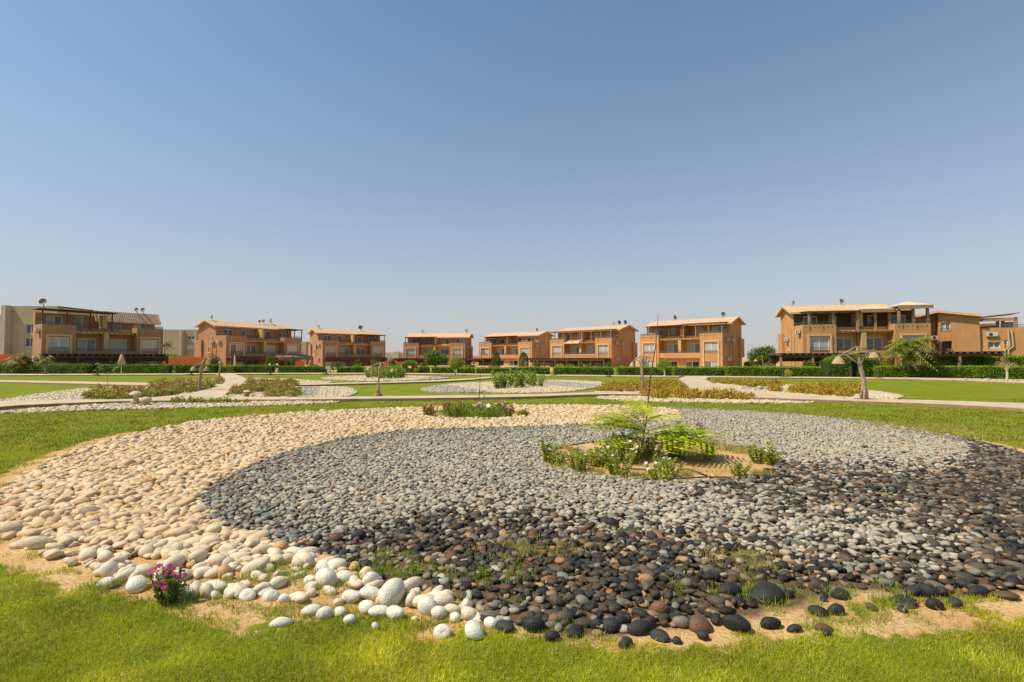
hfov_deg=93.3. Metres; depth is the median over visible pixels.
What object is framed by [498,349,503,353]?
window
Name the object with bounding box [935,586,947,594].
cobble
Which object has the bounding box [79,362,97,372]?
door
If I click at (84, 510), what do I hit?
cobble
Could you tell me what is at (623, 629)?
cobble
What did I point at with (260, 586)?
cobble
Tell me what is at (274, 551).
cobble
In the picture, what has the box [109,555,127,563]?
cobble
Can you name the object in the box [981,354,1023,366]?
hedge
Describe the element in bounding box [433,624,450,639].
cobble
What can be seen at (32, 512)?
cobble
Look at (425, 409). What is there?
flowering plant
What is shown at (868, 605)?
cobble
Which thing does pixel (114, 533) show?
cobble
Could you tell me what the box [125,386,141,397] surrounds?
ixora shrub
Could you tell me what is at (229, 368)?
hedge
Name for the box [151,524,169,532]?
cobble
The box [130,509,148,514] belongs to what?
cobble
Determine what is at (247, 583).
cobble
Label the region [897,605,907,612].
cobble
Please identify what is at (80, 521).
cobble
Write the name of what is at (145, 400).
stone ball
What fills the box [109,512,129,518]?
cobble
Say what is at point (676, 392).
sedum shrub
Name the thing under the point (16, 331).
apartment block
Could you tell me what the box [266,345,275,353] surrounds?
window
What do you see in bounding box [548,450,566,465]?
periwinkle plant
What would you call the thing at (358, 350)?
window
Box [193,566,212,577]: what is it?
cobble
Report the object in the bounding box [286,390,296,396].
ixora shrub
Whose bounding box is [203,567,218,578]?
cobble
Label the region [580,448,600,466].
periwinkle plant
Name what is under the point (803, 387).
sedum shrub
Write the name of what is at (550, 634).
cobble
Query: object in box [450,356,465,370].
tree
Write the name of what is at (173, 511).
cobble
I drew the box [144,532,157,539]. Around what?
cobble
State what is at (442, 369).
hedge
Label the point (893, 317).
window
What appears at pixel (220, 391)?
path
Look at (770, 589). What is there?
cobble
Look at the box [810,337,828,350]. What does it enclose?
window
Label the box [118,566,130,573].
cobble
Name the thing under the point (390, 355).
apartment block
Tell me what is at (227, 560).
cobble
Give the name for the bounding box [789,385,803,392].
sedum shrub
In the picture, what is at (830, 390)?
sedum shrub
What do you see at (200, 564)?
cobble
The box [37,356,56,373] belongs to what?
palm tree
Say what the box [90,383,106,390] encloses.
ixora shrub
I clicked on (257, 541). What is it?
cobble
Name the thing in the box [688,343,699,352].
window
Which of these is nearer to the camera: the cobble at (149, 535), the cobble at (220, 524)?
the cobble at (149, 535)
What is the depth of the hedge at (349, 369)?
65.67 m
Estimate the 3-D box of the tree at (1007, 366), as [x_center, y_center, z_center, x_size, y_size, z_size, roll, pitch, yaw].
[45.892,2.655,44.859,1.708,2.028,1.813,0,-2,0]
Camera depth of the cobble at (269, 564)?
4.54 m
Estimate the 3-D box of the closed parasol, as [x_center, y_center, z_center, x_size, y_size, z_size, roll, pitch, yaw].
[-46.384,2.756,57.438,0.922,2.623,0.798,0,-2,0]
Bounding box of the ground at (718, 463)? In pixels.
[0,359,1023,681]
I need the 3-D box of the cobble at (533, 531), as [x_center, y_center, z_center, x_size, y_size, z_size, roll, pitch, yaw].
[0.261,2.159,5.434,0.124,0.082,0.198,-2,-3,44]
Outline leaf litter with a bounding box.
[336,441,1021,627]
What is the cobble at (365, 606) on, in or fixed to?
on the ground at (718, 463)
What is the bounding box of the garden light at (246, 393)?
[243,390,250,396]
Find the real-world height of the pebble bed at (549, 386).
0.196 m
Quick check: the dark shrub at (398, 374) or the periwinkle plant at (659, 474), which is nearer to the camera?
the periwinkle plant at (659, 474)
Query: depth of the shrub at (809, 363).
53.84 m
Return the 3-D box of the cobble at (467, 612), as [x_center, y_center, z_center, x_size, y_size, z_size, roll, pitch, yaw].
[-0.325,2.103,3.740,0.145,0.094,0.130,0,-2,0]
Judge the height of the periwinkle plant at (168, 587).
0.336 m
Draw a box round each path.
[0,373,1023,382]
[0,375,538,385]
[0,392,1023,408]
[151,373,245,397]
[679,376,822,396]
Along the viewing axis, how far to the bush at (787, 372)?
49.29 m
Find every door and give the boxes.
[48,362,68,363]
[75,316,82,326]
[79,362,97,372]
[114,323,120,329]
[141,362,157,365]
[247,362,258,365]
[265,331,269,338]
[326,362,335,366]
[340,362,349,365]
[509,360,517,365]
[644,361,654,366]
[667,361,676,367]
[671,328,675,336]
[686,361,698,367]
[697,327,701,335]
[705,361,717,367]
[867,315,873,326]
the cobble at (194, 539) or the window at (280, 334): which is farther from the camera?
the window at (280, 334)
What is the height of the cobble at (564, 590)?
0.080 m
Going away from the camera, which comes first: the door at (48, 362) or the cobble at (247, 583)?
the cobble at (247, 583)
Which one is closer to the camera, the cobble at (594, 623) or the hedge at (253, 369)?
the cobble at (594, 623)
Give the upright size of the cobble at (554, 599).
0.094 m
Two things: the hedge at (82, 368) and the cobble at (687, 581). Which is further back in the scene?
the hedge at (82, 368)
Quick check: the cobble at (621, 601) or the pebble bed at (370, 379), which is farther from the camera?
the pebble bed at (370, 379)
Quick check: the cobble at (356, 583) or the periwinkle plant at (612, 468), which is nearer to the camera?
the cobble at (356, 583)
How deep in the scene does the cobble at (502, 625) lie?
3.53 m
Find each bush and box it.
[763,363,774,367]
[785,369,792,376]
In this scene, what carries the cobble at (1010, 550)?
on the pebble bed at (200, 456)
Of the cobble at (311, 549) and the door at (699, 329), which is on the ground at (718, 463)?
the cobble at (311, 549)
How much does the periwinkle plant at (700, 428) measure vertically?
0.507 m
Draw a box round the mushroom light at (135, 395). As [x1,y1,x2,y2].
[129,391,142,403]
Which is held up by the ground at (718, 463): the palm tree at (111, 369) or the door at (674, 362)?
the palm tree at (111, 369)
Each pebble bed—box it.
[0,386,190,400]
[0,400,340,413]
[0,403,1023,636]
[228,386,357,396]
[252,378,333,383]
[321,375,450,381]
[420,380,603,392]
[594,387,682,391]
[596,395,814,403]
[715,383,904,398]
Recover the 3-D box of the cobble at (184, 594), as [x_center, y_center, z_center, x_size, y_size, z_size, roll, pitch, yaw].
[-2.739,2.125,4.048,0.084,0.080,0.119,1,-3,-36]
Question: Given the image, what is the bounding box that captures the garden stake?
[641,319,657,446]
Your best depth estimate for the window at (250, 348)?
98.26 m
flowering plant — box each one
[422,404,429,414]
[427,403,439,416]
[441,400,450,411]
[445,405,461,417]
[494,401,506,408]
[501,403,514,416]
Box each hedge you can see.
[0,363,93,373]
[98,364,174,373]
[174,364,218,372]
[217,365,238,372]
[238,365,274,372]
[278,365,325,372]
[336,366,364,372]
[417,366,429,372]
[431,366,453,372]
[456,366,474,373]
[475,366,509,373]
[510,366,550,374]
[552,366,613,374]
[616,366,672,375]
[671,366,726,375]
[724,365,822,376]
[872,365,973,377]
[925,356,986,366]
[971,365,1023,378]
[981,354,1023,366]
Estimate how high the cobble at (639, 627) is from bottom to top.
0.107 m
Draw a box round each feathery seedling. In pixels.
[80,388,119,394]
[580,397,730,455]
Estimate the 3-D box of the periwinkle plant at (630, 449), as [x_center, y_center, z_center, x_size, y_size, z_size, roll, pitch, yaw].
[2.262,2.111,9.230,0.523,0.490,0.597,-1,-3,35]
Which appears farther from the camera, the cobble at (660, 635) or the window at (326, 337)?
the window at (326, 337)
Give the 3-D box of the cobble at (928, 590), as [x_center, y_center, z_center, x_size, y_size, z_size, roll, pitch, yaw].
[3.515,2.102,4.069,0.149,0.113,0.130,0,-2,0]
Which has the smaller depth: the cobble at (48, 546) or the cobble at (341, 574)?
the cobble at (341, 574)
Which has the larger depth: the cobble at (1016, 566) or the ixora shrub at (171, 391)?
the ixora shrub at (171, 391)
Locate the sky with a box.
[0,0,1023,358]
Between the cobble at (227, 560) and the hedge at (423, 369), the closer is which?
the cobble at (227, 560)
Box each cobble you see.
[0,522,24,532]
[6,501,21,506]
[8,538,25,548]
[16,528,42,536]
[21,508,40,518]
[23,536,56,548]
[30,520,46,525]
[37,507,50,511]
[39,510,54,518]
[43,549,57,556]
[44,550,63,559]
[45,543,67,549]
[51,522,73,530]
[53,496,73,503]
[53,509,64,514]
[55,502,72,508]
[56,530,70,536]
[58,535,74,545]
[61,515,73,521]
[61,532,85,540]
[72,520,85,523]
[78,506,100,514]
[78,547,96,560]
[81,521,99,529]
[84,516,99,521]
[90,532,108,542]
[97,482,112,487]
[97,550,112,562]
[97,577,116,588]
[99,561,118,577]
[102,529,114,532]
[108,530,120,535]
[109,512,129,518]
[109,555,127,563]
[115,567,135,583]
[116,528,146,536]
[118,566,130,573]
[119,458,136,465]
[123,542,135,548]
[125,575,146,593]
[126,522,146,529]
[128,570,144,579]
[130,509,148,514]
[134,565,152,574]
[138,544,154,557]
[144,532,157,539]
[144,539,157,544]
[150,566,166,585]
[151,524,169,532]
[155,468,176,474]
[159,501,175,506]
[161,548,174,556]
[162,528,174,534]
[163,554,185,568]
[166,507,180,515]
[166,527,187,536]
[166,533,192,544]
[168,550,180,554]
[171,542,183,549]
[173,568,192,580]
[175,496,195,506]
[179,553,188,564]
[179,589,189,599]
[180,520,196,526]
[182,524,197,531]
[183,515,194,520]
[185,536,203,543]
[187,580,200,598]
[188,544,211,552]
[188,549,207,562]
[189,504,204,511]
[192,561,211,570]
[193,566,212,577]
[199,582,213,597]
[200,535,221,544]
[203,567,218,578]
[204,525,221,532]
[204,580,226,591]
[207,523,223,526]
[207,553,227,566]
[218,543,235,552]
[218,564,233,578]
[219,526,231,532]
[220,529,232,538]
[221,556,234,563]
[224,585,234,598]
[230,551,248,558]
[234,582,247,598]
[239,555,253,561]
[239,588,255,601]
[240,556,269,574]
[241,580,251,587]
[244,538,259,548]
[246,534,260,539]
[247,530,258,534]
[250,570,263,581]
[252,544,272,554]
[253,582,270,592]
[255,529,269,536]
[256,586,272,596]
[260,537,268,540]
[262,562,273,571]
[262,589,279,601]
[269,548,281,564]
[269,617,291,627]
[270,576,286,588]
[271,554,282,563]
[273,540,288,549]
[278,594,289,602]
[280,553,293,563]
[286,547,302,553]
[291,556,303,566]
[292,591,307,603]
[293,546,319,556]
[297,551,313,565]
[301,604,320,615]
[303,575,314,584]
[305,581,318,591]
[306,587,316,597]
[314,560,328,572]
[315,568,336,587]
[316,606,333,619]
[318,554,331,558]
[328,532,341,541]
[328,558,346,568]
[333,606,346,616]
[337,570,353,582]
[342,589,360,602]
[343,614,355,625]
[346,579,362,588]
[349,561,359,570]
[349,575,358,579]
[350,530,365,540]
[358,600,374,614]
[359,566,372,575]
[359,585,378,600]
[360,571,372,579]
[362,572,380,586]
[368,605,387,617]
[372,622,379,629]
[377,578,404,606]
[386,605,404,620]
[403,581,411,593]
[405,576,421,587]
[406,590,418,606]
[412,594,435,607]
[417,596,436,615]
[428,591,441,594]
[431,606,446,619]
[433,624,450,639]
[434,594,453,605]
[441,589,453,596]
[444,604,459,614]
[450,612,460,622]
[461,598,469,608]
[461,606,476,619]
[465,619,484,639]
[469,510,480,516]
[479,610,500,617]
[484,617,496,629]
[495,616,504,620]
[496,619,513,632]
[522,616,544,632]
[528,529,541,537]
[544,610,557,615]
[545,630,559,641]
[549,594,563,606]
[557,611,572,622]
[558,531,569,537]
[560,587,570,594]
[567,626,582,638]
[572,588,584,596]
[574,618,591,627]
[576,594,588,606]
[583,600,597,612]
[590,618,602,629]
[602,600,619,605]
[602,617,620,630]
[603,623,615,633]
[605,517,619,525]
[613,615,629,624]
[616,598,632,607]
[618,584,625,592]
[618,624,627,632]
[618,636,632,649]
[627,619,649,635]
[631,608,649,618]
[638,573,653,582]
[644,616,656,630]
[650,601,668,613]
[650,628,669,642]
[667,605,678,617]
[672,616,688,627]
[672,636,681,644]
[678,598,686,605]
[680,578,691,588]
[688,614,710,632]
[697,630,708,640]
[707,595,723,607]
[711,571,719,581]
[719,582,740,596]
[720,614,750,632]
[734,596,745,608]
[747,581,784,604]
[760,616,780,628]
[765,540,779,548]
[786,624,801,632]
[808,605,828,616]
[811,577,824,589]
[814,622,832,631]
[818,574,830,578]
[823,629,831,636]
[827,603,844,615]
[831,588,849,599]
[865,602,877,611]
[891,594,917,608]
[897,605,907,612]
[903,586,920,594]
[909,575,926,583]
[918,583,939,597]
[924,579,943,586]
[925,598,943,609]
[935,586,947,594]
[948,596,962,608]
[952,572,977,583]
[967,584,988,596]
[990,591,1019,598]
[1000,560,1023,570]
[1003,547,1018,555]
[1013,516,1023,522]
[1014,570,1023,580]
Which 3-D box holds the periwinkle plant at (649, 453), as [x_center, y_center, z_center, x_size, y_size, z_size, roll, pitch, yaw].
[2.751,2.112,9.546,0.579,0.513,0.394,1,-2,-26]
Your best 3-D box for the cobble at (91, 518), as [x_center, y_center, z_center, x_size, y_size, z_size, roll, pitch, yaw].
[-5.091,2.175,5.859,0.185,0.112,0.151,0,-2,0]
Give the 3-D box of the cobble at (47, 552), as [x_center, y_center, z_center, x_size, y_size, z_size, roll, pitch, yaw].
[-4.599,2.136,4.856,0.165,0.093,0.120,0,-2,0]
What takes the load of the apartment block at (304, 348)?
on the ground at (718, 463)
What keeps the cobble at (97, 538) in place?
on the pebble bed at (200, 456)
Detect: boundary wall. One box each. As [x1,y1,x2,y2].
[0,354,27,363]
[163,357,205,363]
[295,361,304,366]
[383,362,404,365]
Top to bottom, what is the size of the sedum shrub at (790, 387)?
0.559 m
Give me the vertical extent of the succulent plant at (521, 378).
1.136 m
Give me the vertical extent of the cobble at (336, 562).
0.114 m
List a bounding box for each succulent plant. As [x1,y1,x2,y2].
[490,372,500,388]
[494,372,506,387]
[501,373,511,386]
[507,371,516,385]
[513,369,526,385]
[513,373,520,387]
[517,372,524,386]
[522,367,531,383]
[527,368,536,384]
[531,375,536,385]
[537,373,545,385]
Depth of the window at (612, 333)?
107.47 m
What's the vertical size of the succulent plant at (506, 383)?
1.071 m
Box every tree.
[1,353,40,370]
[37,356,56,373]
[92,363,120,372]
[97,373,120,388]
[163,342,172,353]
[163,353,184,356]
[423,349,449,367]
[449,361,458,375]
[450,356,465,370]
[656,358,668,375]
[746,344,777,366]
[880,336,940,371]
[993,359,1018,378]
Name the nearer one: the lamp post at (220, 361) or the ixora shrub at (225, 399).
the ixora shrub at (225, 399)
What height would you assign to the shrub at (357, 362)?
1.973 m
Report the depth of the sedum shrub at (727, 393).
23.37 m
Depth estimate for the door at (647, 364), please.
92.96 m
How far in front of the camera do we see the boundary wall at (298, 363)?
99.90 m
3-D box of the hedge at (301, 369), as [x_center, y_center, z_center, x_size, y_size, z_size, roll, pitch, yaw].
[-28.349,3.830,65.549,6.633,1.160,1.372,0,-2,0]
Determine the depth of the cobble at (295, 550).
4.87 m
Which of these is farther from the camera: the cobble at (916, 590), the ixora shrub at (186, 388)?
the ixora shrub at (186, 388)
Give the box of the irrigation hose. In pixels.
[616,468,750,479]
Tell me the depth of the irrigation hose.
8.03 m
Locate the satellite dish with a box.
[39,298,46,307]
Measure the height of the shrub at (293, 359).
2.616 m
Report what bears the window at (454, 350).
in the house at (416, 346)
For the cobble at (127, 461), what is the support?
on the ground at (718, 463)
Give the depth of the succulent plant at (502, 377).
31.83 m
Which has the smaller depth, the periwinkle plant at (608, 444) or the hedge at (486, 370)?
the periwinkle plant at (608, 444)
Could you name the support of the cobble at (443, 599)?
on the ground at (718, 463)
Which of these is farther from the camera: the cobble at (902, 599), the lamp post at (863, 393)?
the lamp post at (863, 393)
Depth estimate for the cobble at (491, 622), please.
3.57 m
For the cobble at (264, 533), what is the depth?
5.33 m
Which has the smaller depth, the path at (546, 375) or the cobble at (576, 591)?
the cobble at (576, 591)
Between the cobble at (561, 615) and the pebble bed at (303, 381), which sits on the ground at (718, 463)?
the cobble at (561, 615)
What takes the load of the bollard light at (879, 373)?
on the ground at (718, 463)
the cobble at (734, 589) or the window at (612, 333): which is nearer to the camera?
the cobble at (734, 589)
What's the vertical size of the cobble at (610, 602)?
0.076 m
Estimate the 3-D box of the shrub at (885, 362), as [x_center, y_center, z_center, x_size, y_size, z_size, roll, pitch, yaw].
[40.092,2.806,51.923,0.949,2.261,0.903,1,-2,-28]
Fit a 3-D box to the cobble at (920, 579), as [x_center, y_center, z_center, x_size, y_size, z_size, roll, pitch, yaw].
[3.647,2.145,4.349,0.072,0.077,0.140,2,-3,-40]
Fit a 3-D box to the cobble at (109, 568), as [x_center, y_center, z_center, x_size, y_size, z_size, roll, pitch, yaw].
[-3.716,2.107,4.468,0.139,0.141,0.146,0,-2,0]
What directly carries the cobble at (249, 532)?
on the ground at (718, 463)
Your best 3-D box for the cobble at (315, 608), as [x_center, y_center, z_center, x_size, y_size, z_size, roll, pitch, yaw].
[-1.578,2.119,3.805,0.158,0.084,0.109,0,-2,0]
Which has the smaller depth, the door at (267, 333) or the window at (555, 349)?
the door at (267, 333)
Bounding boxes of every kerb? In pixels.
[0,374,1023,383]
[0,375,539,386]
[0,394,1023,411]
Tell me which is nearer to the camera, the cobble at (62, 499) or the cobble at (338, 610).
the cobble at (338, 610)
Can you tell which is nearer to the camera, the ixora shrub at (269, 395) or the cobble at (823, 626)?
the cobble at (823, 626)
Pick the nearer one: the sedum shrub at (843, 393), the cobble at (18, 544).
the cobble at (18, 544)
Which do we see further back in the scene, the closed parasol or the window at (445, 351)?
the window at (445, 351)
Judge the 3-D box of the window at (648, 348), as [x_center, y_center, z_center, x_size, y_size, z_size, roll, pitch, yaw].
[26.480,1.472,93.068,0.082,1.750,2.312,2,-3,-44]
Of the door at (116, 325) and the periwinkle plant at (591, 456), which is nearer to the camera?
the periwinkle plant at (591, 456)
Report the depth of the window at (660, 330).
95.14 m
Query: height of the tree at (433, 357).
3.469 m
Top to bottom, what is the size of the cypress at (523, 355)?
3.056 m
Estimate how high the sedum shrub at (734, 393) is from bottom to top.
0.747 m
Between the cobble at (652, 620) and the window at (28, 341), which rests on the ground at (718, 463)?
the cobble at (652, 620)
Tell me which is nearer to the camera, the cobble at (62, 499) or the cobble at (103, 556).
the cobble at (103, 556)
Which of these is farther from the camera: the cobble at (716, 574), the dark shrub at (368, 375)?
the dark shrub at (368, 375)
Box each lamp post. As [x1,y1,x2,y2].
[190,356,209,390]
[217,358,223,379]
[366,362,394,395]
[630,355,650,385]
[832,346,879,399]
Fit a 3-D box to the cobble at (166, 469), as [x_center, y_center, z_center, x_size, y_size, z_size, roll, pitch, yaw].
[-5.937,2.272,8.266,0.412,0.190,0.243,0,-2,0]
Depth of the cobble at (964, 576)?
4.32 m
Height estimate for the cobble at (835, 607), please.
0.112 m
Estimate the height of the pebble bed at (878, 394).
0.184 m
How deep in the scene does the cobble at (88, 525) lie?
5.59 m
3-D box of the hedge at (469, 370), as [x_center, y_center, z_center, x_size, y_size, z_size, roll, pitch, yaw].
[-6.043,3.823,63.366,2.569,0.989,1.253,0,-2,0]
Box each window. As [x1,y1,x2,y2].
[25,338,32,346]
[26,324,32,333]
[46,315,61,324]
[49,337,68,350]
[78,338,95,349]
[109,339,126,350]
[134,324,146,327]
[142,340,157,351]
[223,329,232,334]
[231,344,241,352]
[247,345,255,352]
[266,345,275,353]
[278,332,286,337]
[288,346,296,353]
[323,335,330,339]
[326,347,335,353]
[340,347,348,353]
[356,348,364,354]
[374,348,381,354]
[407,349,414,354]
[440,349,448,354]
[453,349,461,354]
[456,339,463,342]
[482,349,488,354]
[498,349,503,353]
[521,348,528,354]
[528,337,534,341]
[553,347,560,353]
[563,334,568,339]
[572,346,578,353]
[588,346,594,351]
[599,346,607,352]
[606,332,613,337]
[644,344,654,352]
[654,329,662,334]
[668,344,677,352]
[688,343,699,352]
[705,343,717,352]
[712,326,722,332]
[803,316,816,324]
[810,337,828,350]
[836,338,851,350]
[867,337,882,350]
[891,315,905,323]
[903,336,922,340]
[940,322,950,330]
[988,342,999,347]
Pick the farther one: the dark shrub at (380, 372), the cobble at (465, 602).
the dark shrub at (380, 372)
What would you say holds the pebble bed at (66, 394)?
on the soil
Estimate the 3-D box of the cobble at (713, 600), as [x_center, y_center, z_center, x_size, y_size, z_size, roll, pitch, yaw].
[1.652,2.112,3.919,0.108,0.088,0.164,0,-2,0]
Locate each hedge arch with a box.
[401,360,417,372]
[819,354,880,376]
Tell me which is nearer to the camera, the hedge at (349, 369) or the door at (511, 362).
the hedge at (349, 369)
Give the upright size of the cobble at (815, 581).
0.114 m
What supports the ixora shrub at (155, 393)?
on the soil
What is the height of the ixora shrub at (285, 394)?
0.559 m
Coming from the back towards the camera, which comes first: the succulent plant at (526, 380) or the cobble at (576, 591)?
the succulent plant at (526, 380)
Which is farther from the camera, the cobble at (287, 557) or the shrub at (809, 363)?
the shrub at (809, 363)
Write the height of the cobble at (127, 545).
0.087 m
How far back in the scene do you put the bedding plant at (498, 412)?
16.36 m
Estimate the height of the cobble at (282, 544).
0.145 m
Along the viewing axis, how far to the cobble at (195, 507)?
6.21 m
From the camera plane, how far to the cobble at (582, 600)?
3.90 m
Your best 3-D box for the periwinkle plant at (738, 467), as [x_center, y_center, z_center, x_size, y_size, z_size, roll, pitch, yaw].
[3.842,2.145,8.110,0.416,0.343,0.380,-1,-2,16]
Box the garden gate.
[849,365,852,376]
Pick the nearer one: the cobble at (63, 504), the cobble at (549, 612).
the cobble at (549, 612)
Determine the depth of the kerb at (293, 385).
37.00 m
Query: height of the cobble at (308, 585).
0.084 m
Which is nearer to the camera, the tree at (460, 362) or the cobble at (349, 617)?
the cobble at (349, 617)
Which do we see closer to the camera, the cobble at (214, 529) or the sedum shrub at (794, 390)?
the cobble at (214, 529)
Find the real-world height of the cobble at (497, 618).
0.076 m
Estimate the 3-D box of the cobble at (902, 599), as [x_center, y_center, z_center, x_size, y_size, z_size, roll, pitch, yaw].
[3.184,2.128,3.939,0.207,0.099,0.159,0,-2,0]
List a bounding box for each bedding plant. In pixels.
[434,408,453,416]
[442,402,458,409]
[445,406,467,417]
[459,403,476,416]
[468,406,494,418]
[468,407,491,416]
[484,409,503,416]
[489,405,506,416]
[492,401,514,411]
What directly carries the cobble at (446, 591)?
on the ground at (718, 463)
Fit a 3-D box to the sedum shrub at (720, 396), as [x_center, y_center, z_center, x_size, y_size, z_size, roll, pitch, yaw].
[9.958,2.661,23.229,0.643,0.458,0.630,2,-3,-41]
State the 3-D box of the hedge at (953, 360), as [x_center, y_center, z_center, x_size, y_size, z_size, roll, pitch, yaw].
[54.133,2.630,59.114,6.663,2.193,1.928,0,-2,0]
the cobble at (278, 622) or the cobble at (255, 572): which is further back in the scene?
the cobble at (255, 572)
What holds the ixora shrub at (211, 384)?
on the soil
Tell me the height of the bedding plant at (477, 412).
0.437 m
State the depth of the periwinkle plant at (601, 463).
8.86 m
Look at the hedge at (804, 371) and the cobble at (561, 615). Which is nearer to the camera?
the cobble at (561, 615)
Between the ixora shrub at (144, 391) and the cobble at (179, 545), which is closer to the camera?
the cobble at (179, 545)
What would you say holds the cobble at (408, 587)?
on the ground at (718, 463)
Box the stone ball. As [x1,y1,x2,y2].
[139,397,151,402]
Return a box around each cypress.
[491,352,500,366]
[518,351,528,366]
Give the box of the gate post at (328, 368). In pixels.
[326,366,330,372]
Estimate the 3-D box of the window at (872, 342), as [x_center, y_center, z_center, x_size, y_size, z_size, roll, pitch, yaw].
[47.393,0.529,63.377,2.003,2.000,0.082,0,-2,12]
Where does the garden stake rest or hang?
on the ground at (718, 463)
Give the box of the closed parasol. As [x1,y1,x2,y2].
[117,353,125,373]
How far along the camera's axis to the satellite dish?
62.23 m
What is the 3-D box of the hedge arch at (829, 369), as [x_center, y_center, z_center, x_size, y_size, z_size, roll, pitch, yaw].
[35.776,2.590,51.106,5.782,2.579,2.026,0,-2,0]
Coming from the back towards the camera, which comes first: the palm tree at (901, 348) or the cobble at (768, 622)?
the palm tree at (901, 348)
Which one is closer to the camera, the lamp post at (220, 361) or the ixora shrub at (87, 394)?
the ixora shrub at (87, 394)
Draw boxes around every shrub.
[80,386,96,398]
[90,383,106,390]
[91,388,112,398]
[108,387,124,398]
[116,389,132,398]
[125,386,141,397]
[139,389,150,397]
[148,389,165,396]
[165,389,178,395]
[168,396,177,402]
[177,396,187,402]
[183,383,198,392]
[185,395,197,402]
[195,397,205,402]
[204,381,214,387]
[209,353,222,364]
[220,396,231,402]
[227,385,242,394]
[252,383,265,391]
[263,391,274,396]
[265,355,275,364]
[272,391,280,396]
[283,387,298,395]
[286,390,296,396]
[288,385,303,394]
[290,356,295,365]
[353,359,361,365]
[364,368,375,377]
[370,359,379,365]
[374,367,385,377]
[378,365,395,378]
[388,358,394,367]
[390,367,401,377]
[396,365,408,376]
[517,409,529,415]
[595,381,609,390]
[606,383,614,390]
[612,384,624,391]
[638,386,650,395]
[643,384,653,391]
[649,385,661,395]
[655,392,666,397]
[657,388,670,397]
[660,382,671,388]
[669,388,682,397]
[677,382,688,387]
[677,388,694,398]
[691,390,704,398]
[698,387,715,398]
[710,386,721,392]
[712,377,721,382]
[712,392,724,399]
[718,389,735,398]
[728,388,738,398]
[732,390,749,399]
[733,379,744,384]
[742,361,755,367]
[746,390,757,396]
[748,382,756,386]
[768,383,782,391]
[784,385,796,391]
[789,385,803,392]
[798,385,810,392]
[800,359,815,367]
[804,388,815,393]
[814,388,829,395]
[821,388,835,394]
[835,388,851,396]
[836,387,856,395]
[852,388,859,393]
[882,357,888,366]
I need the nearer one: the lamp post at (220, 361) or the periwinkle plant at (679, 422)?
the periwinkle plant at (679, 422)
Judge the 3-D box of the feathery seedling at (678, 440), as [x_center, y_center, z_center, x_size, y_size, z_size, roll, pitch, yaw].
[2.834,1.784,9.680,2.969,1.190,1.623,-1,-2,14]
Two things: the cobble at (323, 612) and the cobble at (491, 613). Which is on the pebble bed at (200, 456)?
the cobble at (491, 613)
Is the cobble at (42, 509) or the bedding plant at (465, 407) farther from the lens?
the bedding plant at (465, 407)
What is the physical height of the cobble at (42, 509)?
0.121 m
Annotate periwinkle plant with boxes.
[144,563,187,605]
[538,438,559,464]
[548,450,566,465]
[564,445,589,471]
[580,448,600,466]
[593,436,619,454]
[594,446,620,467]
[601,446,637,476]
[612,430,639,451]
[619,437,644,462]
[637,434,663,459]
[644,461,675,480]
[653,452,686,475]
[662,434,689,455]
[667,420,691,435]
[693,422,705,439]
[700,442,716,460]
[727,459,752,476]
[745,440,776,463]
[758,446,784,464]
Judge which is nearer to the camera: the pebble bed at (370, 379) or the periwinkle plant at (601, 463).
the periwinkle plant at (601, 463)
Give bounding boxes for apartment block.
[0,305,96,357]
[163,330,198,356]
[301,342,309,364]
[385,352,402,361]
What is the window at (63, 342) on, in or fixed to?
in the house at (104, 337)
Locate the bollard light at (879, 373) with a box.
[874,370,882,377]
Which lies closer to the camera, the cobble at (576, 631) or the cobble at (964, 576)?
the cobble at (576, 631)
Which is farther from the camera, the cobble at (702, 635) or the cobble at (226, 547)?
the cobble at (226, 547)
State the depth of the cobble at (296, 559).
4.61 m
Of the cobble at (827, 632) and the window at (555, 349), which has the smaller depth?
the cobble at (827, 632)
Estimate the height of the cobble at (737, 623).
0.132 m
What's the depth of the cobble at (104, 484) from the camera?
7.37 m
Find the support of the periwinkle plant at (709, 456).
on the ground at (718, 463)
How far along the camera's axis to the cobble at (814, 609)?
3.75 m
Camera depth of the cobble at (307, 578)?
4.26 m
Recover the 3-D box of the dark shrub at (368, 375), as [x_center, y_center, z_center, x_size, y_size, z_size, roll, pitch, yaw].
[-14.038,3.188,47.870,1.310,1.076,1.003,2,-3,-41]
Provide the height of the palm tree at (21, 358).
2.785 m
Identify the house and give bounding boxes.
[32,308,168,372]
[194,320,312,367]
[307,328,387,366]
[393,333,473,364]
[460,331,553,365]
[528,325,638,367]
[640,316,745,367]
[767,302,1004,367]
[915,310,1023,357]
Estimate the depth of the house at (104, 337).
67.20 m
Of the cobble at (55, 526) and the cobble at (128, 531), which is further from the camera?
the cobble at (55, 526)

